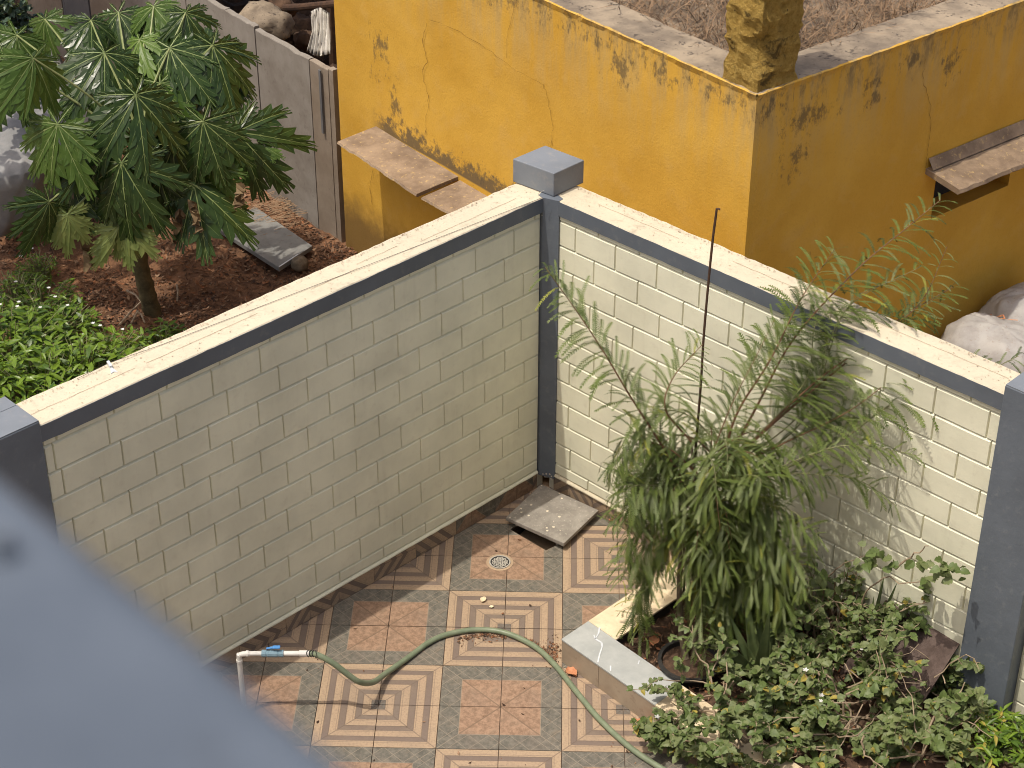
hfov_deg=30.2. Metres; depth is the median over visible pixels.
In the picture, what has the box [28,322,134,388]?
green bush
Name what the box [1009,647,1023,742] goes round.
block wall
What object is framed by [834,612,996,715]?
leafy shrub
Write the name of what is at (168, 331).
green bush
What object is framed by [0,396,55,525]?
wall pillar
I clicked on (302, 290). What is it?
wire
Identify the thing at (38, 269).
green bush
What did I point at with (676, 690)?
leafy shrub
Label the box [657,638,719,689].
plant pot
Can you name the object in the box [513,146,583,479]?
corner post
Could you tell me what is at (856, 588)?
leafy shrub
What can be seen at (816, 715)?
leafy shrub
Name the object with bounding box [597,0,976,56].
dry grass
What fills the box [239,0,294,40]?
rock
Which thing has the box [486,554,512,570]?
floor drain
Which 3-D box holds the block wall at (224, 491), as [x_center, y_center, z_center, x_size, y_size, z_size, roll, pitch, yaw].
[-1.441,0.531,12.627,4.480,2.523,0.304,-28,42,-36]
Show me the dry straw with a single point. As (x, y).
(279, 200)
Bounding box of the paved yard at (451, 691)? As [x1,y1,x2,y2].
[225,483,1018,767]
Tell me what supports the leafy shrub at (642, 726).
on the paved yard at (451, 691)
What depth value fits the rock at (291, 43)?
19.67 m
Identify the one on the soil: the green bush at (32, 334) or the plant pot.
the green bush at (32, 334)
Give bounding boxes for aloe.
[710,553,810,680]
[827,568,859,644]
[858,574,896,636]
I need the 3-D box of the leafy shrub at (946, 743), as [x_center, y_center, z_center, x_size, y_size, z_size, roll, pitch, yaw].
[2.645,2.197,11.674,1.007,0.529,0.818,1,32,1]
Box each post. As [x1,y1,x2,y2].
[326,0,336,65]
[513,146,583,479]
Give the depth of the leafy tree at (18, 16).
16.82 m
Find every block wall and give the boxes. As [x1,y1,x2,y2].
[16,183,542,667]
[549,186,1019,706]
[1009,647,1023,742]
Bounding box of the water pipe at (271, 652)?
[236,645,308,683]
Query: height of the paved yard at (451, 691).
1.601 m
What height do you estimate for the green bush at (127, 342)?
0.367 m
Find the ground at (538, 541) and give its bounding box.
[520,183,1019,746]
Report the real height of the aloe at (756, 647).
0.939 m
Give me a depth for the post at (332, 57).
19.38 m
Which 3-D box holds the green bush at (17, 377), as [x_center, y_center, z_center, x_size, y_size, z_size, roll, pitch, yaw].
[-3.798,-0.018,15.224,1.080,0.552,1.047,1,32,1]
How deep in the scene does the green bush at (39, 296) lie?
16.60 m
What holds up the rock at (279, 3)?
on the rubble
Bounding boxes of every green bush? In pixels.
[0,267,48,310]
[0,274,88,329]
[0,300,75,385]
[0,341,93,403]
[12,247,60,286]
[16,291,102,343]
[21,381,63,400]
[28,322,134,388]
[85,323,150,367]
[138,317,186,343]
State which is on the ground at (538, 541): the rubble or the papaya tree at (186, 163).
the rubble
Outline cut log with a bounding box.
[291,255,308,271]
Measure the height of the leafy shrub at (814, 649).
0.615 m
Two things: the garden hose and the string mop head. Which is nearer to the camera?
the garden hose
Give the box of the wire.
[77,197,542,378]
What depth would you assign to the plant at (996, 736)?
11.71 m
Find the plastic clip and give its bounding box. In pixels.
[107,360,117,373]
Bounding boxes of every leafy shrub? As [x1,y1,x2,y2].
[626,613,815,767]
[629,704,698,756]
[659,651,852,767]
[705,610,852,726]
[741,558,878,674]
[760,609,939,767]
[782,560,952,695]
[811,576,968,732]
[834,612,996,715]
[861,682,1023,767]
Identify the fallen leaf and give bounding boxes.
[566,666,576,676]
[649,635,658,645]
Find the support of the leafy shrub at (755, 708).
on the planter bed
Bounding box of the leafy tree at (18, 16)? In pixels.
[0,0,68,104]
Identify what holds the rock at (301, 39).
on the rubble
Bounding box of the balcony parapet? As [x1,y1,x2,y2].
[0,480,341,767]
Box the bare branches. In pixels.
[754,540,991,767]
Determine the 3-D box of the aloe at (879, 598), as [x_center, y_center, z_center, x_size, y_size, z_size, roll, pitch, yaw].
[2.361,1.545,12.410,0.244,0.695,0.091,1,32,1]
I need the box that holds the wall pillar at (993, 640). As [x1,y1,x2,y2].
[954,372,1023,730]
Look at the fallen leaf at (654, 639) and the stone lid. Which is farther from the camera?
the stone lid
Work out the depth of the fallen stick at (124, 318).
16.49 m
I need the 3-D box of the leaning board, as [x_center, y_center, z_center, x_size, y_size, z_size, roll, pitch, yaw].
[2.501,1.772,12.281,0.415,0.480,0.614,-24,40,-33]
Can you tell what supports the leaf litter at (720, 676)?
on the planter bed
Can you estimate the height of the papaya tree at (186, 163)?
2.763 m
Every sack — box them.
[941,312,1023,372]
[978,282,1023,324]
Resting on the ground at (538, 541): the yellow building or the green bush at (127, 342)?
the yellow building
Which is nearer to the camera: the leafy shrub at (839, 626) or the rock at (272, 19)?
the leafy shrub at (839, 626)
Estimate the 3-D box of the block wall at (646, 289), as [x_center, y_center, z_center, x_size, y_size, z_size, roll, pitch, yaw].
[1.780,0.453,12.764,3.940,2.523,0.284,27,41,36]
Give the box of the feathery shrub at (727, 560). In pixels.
[529,192,1023,693]
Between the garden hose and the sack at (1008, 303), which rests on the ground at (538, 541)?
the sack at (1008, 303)
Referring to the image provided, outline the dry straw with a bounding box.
[247,191,308,235]
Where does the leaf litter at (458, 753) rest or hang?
on the paved yard at (451, 691)
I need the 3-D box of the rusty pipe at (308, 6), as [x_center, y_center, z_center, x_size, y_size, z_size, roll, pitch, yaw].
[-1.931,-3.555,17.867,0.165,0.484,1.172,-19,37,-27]
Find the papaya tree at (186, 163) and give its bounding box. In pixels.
[0,0,318,317]
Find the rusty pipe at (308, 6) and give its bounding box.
[282,0,333,10]
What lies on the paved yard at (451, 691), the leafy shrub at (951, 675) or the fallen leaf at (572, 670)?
the fallen leaf at (572, 670)
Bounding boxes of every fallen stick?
[118,302,140,325]
[126,290,139,300]
[176,284,178,300]
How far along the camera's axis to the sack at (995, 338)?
14.67 m
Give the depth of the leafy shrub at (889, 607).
12.17 m
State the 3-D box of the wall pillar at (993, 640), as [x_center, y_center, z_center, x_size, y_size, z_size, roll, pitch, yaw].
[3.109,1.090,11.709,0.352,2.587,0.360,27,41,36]
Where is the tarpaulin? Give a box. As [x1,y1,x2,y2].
[0,46,88,236]
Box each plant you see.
[958,702,1023,767]
[981,711,1023,763]
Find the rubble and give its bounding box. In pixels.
[14,0,336,67]
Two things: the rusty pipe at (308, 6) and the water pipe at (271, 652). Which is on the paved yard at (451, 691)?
the water pipe at (271, 652)
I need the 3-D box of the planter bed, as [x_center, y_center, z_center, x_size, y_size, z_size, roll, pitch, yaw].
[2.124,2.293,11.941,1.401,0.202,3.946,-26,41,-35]
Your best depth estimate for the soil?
17.32 m
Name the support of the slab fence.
on the ground at (538, 541)
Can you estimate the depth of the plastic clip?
11.24 m
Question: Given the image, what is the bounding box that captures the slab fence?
[27,0,345,242]
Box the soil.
[0,56,356,400]
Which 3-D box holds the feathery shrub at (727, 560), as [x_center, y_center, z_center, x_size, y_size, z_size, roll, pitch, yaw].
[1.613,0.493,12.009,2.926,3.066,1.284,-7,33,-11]
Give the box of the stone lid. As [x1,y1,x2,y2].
[506,484,597,545]
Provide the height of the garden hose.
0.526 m
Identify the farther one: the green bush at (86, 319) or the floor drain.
the green bush at (86, 319)
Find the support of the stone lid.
on the paved yard at (451, 691)
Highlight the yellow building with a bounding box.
[334,0,1023,338]
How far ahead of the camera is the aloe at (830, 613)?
12.59 m
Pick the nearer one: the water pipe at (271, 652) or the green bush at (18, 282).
the water pipe at (271, 652)
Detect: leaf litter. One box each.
[306,539,658,766]
[457,633,565,671]
[625,595,1006,767]
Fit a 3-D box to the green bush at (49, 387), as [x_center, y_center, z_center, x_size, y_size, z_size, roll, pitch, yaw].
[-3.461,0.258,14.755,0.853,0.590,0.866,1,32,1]
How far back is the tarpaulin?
17.26 m
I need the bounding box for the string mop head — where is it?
[307,8,329,55]
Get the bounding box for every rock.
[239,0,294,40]
[268,0,297,17]
[285,13,311,43]
[285,40,299,49]
[293,30,311,50]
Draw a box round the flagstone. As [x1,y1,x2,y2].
[220,206,311,270]
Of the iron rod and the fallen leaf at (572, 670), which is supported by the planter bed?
the iron rod
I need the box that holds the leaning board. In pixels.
[840,600,959,709]
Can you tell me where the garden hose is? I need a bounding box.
[306,627,665,767]
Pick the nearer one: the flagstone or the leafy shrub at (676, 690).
the leafy shrub at (676, 690)
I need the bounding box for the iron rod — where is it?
[682,208,719,605]
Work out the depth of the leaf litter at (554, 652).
12.96 m
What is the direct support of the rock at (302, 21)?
on the rock at (291, 43)
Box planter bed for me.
[561,559,1018,767]

